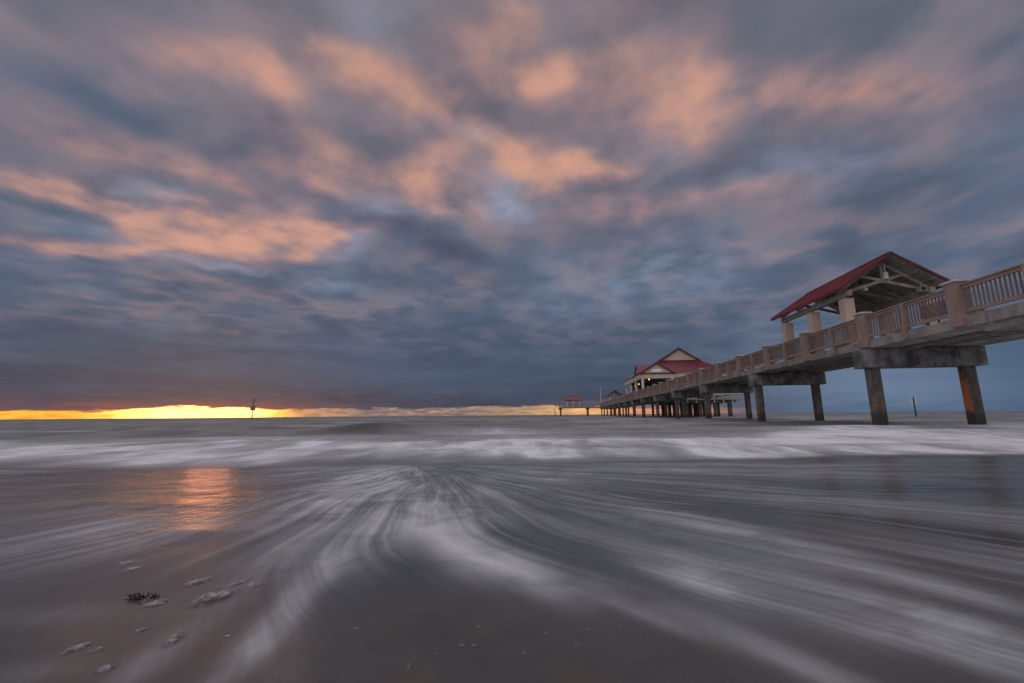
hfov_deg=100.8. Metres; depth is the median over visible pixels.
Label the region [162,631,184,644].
foam clump
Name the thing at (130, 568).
foam clump
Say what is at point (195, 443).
sea
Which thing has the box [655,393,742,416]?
pier pilings
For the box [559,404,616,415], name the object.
pier head
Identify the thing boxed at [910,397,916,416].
channel marker
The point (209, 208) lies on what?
sky
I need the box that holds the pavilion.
[625,348,726,395]
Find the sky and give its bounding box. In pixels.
[0,0,1023,418]
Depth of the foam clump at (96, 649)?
1.04 m
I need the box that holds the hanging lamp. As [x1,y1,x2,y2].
[882,262,888,279]
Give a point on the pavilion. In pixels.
(680, 362)
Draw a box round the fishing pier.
[599,263,1023,424]
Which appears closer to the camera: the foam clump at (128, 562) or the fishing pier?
the foam clump at (128, 562)
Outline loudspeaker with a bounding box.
[916,280,927,292]
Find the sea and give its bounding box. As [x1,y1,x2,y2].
[0,411,1023,468]
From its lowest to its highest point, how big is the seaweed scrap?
0.019 m
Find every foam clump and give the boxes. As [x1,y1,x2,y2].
[62,641,91,653]
[87,646,102,652]
[95,664,115,672]
[121,560,135,564]
[124,566,139,570]
[144,599,166,605]
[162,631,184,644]
[186,577,209,584]
[190,590,230,603]
[231,580,245,584]
[249,582,260,586]
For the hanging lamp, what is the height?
0.910 m
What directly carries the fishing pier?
in the sea
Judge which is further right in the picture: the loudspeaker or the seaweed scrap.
the loudspeaker
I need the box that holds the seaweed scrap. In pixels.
[124,592,159,599]
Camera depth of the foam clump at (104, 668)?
0.96 m
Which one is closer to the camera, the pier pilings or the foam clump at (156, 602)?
the foam clump at (156, 602)
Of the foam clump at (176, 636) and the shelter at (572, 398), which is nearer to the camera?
the foam clump at (176, 636)
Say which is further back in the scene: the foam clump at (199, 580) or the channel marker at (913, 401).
the channel marker at (913, 401)
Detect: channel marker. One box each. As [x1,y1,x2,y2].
[250,399,255,418]
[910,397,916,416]
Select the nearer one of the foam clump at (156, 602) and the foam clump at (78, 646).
the foam clump at (78, 646)
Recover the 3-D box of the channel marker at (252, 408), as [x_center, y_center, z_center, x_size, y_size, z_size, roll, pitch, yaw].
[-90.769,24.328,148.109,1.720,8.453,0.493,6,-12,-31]
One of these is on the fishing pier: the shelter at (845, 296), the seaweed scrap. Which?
the shelter at (845, 296)
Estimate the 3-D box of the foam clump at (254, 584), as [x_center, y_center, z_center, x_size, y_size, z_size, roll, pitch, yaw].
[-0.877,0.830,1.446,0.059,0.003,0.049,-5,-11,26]
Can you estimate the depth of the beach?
1.54 m
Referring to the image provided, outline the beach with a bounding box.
[0,456,1023,682]
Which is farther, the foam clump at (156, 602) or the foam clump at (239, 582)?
the foam clump at (239, 582)
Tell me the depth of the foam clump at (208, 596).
1.34 m
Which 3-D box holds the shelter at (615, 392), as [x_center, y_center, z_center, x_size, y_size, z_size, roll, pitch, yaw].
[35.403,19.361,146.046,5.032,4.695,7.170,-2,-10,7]
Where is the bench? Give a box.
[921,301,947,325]
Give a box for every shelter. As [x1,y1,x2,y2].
[565,396,580,406]
[606,390,621,399]
[771,251,949,359]

